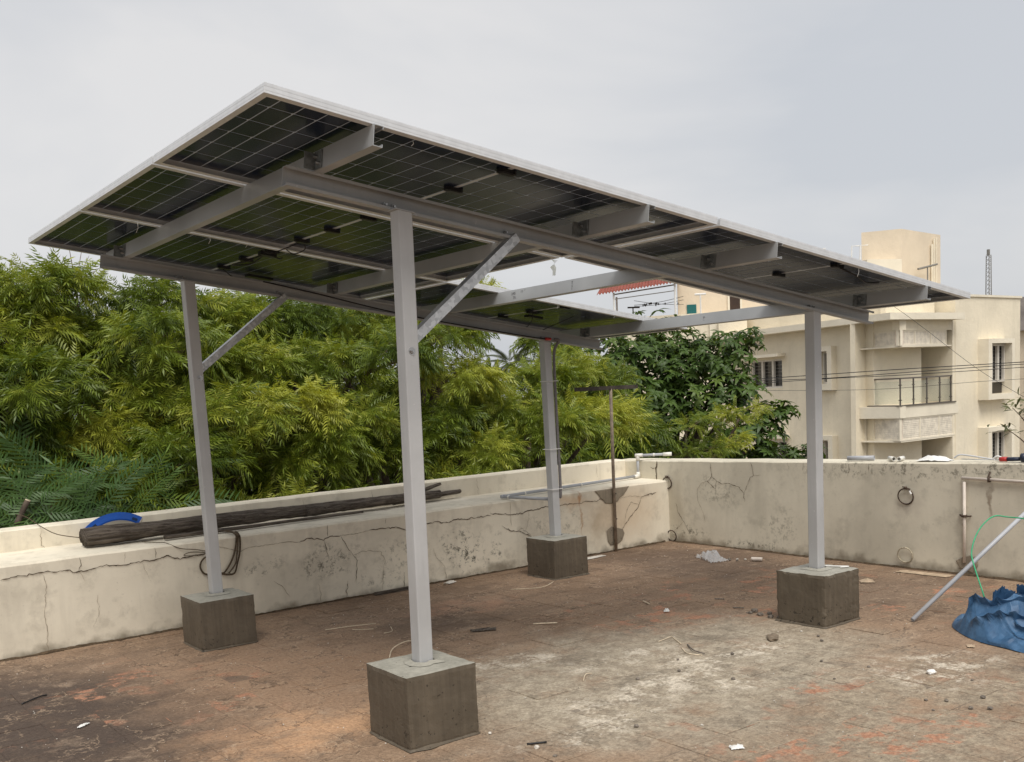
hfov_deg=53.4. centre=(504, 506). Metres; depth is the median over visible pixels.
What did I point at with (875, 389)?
overhead wire
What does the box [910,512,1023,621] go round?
leaning pipe
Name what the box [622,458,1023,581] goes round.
parapet wall
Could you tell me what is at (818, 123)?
sky
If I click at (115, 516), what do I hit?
blue plastic arc
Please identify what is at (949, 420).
apartment building
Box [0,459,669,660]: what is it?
ledge wall
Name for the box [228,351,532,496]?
neem tree
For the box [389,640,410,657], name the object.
straw
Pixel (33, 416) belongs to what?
neem tree
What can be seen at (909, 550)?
iron ring
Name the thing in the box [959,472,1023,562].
pipe
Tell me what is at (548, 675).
grit
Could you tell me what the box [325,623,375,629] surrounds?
straw
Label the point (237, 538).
hanging rope
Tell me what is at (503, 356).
coconut palm
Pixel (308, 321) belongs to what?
neem tree
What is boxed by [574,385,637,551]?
clothes pole
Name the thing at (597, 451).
neem tree
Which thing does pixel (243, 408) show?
neem tree
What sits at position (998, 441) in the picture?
window
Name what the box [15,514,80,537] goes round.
thin cord
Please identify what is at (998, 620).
tarpaulin
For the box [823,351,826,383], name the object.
window
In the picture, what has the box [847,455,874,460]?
pipe offcut
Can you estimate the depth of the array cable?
8.07 m
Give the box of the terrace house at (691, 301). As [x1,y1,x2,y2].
[597,280,765,447]
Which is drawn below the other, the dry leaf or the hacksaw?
the dry leaf
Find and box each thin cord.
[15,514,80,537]
[142,541,205,555]
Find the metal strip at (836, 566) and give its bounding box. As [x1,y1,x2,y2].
[825,565,848,567]
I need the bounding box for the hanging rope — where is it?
[199,529,240,575]
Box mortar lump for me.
[767,633,778,640]
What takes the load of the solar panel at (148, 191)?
on the canopy frame
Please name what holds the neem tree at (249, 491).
on the ground
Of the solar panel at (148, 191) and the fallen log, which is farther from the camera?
the fallen log
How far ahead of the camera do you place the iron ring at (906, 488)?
7.71 m
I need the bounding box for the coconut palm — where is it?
[481,346,532,391]
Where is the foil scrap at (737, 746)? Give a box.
[729,744,743,749]
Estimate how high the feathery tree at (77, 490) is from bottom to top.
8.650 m
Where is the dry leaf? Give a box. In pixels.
[470,627,495,631]
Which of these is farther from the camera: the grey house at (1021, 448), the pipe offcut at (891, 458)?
the grey house at (1021, 448)
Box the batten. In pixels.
[374,586,408,594]
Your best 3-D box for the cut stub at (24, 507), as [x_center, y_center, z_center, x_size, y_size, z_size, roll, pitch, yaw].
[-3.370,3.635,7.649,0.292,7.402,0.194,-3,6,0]
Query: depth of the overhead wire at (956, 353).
25.36 m
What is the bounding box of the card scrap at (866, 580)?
[859,578,874,582]
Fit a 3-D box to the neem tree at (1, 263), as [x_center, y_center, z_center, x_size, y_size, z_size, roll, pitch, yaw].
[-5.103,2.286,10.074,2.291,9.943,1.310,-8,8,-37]
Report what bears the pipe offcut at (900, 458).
on the parapet wall at (762, 506)
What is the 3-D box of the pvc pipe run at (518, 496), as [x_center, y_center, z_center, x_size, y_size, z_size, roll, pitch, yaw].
[0.853,-0.292,9.205,0.566,0.244,2.067,3,8,42]
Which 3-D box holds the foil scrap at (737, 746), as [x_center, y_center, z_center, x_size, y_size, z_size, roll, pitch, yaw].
[0.941,0.972,4.134,0.058,0.018,0.036,-4,6,-8]
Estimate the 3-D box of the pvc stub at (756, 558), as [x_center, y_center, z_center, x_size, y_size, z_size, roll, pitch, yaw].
[2.082,0.437,8.416,0.089,0.033,0.032,0,7,26]
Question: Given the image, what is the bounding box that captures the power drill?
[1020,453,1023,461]
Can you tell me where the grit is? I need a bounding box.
[21,550,1015,761]
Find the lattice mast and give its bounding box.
[985,249,991,294]
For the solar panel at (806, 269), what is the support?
attached to the canopy frame
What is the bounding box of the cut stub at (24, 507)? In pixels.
[14,499,30,524]
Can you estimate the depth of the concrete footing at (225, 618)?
6.33 m
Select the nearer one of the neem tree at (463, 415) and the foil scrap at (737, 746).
the foil scrap at (737, 746)
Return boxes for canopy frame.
[100,124,931,661]
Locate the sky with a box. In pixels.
[0,0,1023,397]
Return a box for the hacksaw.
[954,454,1019,461]
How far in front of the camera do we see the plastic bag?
8.55 m
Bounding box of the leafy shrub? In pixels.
[986,388,1023,441]
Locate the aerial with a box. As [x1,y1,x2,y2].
[917,263,937,279]
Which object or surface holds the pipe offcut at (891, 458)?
on the parapet wall at (762, 506)
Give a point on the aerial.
(920, 268)
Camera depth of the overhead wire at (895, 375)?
25.94 m
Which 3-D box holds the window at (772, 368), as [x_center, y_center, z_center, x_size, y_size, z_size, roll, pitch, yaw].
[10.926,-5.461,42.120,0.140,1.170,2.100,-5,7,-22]
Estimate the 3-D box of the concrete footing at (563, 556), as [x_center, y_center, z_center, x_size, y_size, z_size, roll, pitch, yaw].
[0.422,0.394,8.240,0.378,0.330,0.394,-8,8,-37]
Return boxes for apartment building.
[714,229,1021,459]
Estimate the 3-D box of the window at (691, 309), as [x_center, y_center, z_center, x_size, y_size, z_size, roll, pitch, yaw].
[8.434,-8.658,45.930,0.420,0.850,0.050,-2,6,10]
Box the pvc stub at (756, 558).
[751,557,762,560]
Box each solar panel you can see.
[28,204,444,298]
[80,156,558,281]
[153,82,717,256]
[366,279,686,340]
[564,218,970,314]
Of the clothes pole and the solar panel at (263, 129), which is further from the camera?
the clothes pole
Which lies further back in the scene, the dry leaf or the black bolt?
the dry leaf
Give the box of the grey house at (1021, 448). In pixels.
[1019,297,1023,456]
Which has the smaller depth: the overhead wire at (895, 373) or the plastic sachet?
the plastic sachet
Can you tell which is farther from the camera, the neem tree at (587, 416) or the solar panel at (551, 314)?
the neem tree at (587, 416)
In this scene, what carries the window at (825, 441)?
in the apartment building
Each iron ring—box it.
[897,486,913,504]
[897,547,912,562]
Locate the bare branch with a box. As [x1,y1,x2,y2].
[49,247,97,469]
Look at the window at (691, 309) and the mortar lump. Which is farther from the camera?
the window at (691, 309)
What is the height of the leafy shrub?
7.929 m
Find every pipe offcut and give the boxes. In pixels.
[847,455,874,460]
[887,456,895,460]
[897,456,904,460]
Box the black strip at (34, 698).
[21,694,46,703]
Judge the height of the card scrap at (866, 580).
0.022 m
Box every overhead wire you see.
[688,367,1023,389]
[707,362,1020,382]
[756,364,1021,381]
[768,379,1015,390]
[895,307,1023,396]
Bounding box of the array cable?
[263,281,562,497]
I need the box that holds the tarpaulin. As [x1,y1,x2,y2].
[952,584,1023,652]
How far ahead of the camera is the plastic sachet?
7.59 m
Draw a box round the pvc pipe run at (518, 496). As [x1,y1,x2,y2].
[500,452,671,500]
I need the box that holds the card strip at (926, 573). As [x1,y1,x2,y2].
[896,570,953,576]
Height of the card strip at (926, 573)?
0.005 m
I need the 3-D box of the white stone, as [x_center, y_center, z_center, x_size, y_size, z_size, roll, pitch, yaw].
[2.105,0.816,5.029,0.052,0.022,0.040,-7,7,-30]
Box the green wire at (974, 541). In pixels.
[971,515,1023,596]
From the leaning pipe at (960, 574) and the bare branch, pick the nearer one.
the leaning pipe at (960, 574)
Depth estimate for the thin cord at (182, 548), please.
6.92 m
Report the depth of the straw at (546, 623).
6.52 m
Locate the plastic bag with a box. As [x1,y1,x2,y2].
[694,550,728,562]
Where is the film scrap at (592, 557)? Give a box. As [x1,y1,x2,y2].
[588,555,605,558]
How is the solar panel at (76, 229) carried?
attached to the canopy frame
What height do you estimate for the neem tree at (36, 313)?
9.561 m
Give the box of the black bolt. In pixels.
[527,741,546,744]
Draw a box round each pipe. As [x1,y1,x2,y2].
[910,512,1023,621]
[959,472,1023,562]
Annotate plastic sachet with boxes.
[917,455,951,460]
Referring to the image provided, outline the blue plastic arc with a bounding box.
[85,512,141,527]
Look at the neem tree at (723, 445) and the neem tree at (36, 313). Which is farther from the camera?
the neem tree at (723, 445)
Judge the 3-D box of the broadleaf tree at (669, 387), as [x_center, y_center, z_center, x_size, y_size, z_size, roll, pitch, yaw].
[3.585,0.846,20.014,5.020,9.552,3.883,1,7,29]
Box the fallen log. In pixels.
[79,483,461,546]
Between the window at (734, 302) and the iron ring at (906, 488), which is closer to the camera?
the iron ring at (906, 488)
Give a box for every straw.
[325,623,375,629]
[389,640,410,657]
[533,622,556,623]
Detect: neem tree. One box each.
[0,246,192,527]
[0,256,34,300]
[3,307,361,517]
[4,378,75,522]
[32,274,361,510]
[174,293,457,496]
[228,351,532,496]
[279,275,562,485]
[447,381,691,471]
[496,337,656,469]
[663,395,776,458]
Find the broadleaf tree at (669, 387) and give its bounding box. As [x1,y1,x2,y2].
[557,308,827,458]
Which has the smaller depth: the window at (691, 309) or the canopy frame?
the canopy frame
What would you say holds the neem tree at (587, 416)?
on the ground
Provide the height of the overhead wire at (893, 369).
0.179 m
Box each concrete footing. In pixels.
[180,588,258,651]
[366,649,479,752]
[526,533,589,579]
[775,563,860,628]
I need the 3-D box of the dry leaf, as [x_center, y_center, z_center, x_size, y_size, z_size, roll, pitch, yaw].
[-0.135,0.774,6.435,0.166,0.014,0.062,-4,6,-8]
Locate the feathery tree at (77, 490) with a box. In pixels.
[0,369,240,527]
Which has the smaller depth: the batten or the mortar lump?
the mortar lump
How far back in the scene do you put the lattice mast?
53.22 m
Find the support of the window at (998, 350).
in the apartment building
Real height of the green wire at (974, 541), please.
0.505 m
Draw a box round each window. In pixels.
[687,304,696,313]
[730,297,739,309]
[752,359,781,388]
[771,440,786,458]
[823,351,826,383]
[824,440,827,458]
[992,344,1004,381]
[992,431,1004,458]
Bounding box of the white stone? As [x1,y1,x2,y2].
[926,669,935,673]
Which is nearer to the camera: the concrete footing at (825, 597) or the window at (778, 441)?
the concrete footing at (825, 597)
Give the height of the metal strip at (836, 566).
0.010 m
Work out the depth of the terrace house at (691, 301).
45.27 m
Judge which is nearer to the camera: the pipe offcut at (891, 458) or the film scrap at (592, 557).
the pipe offcut at (891, 458)
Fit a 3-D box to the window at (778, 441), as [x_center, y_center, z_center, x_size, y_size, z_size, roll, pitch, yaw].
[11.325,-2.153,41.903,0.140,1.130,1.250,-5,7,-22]
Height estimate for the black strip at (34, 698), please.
0.012 m

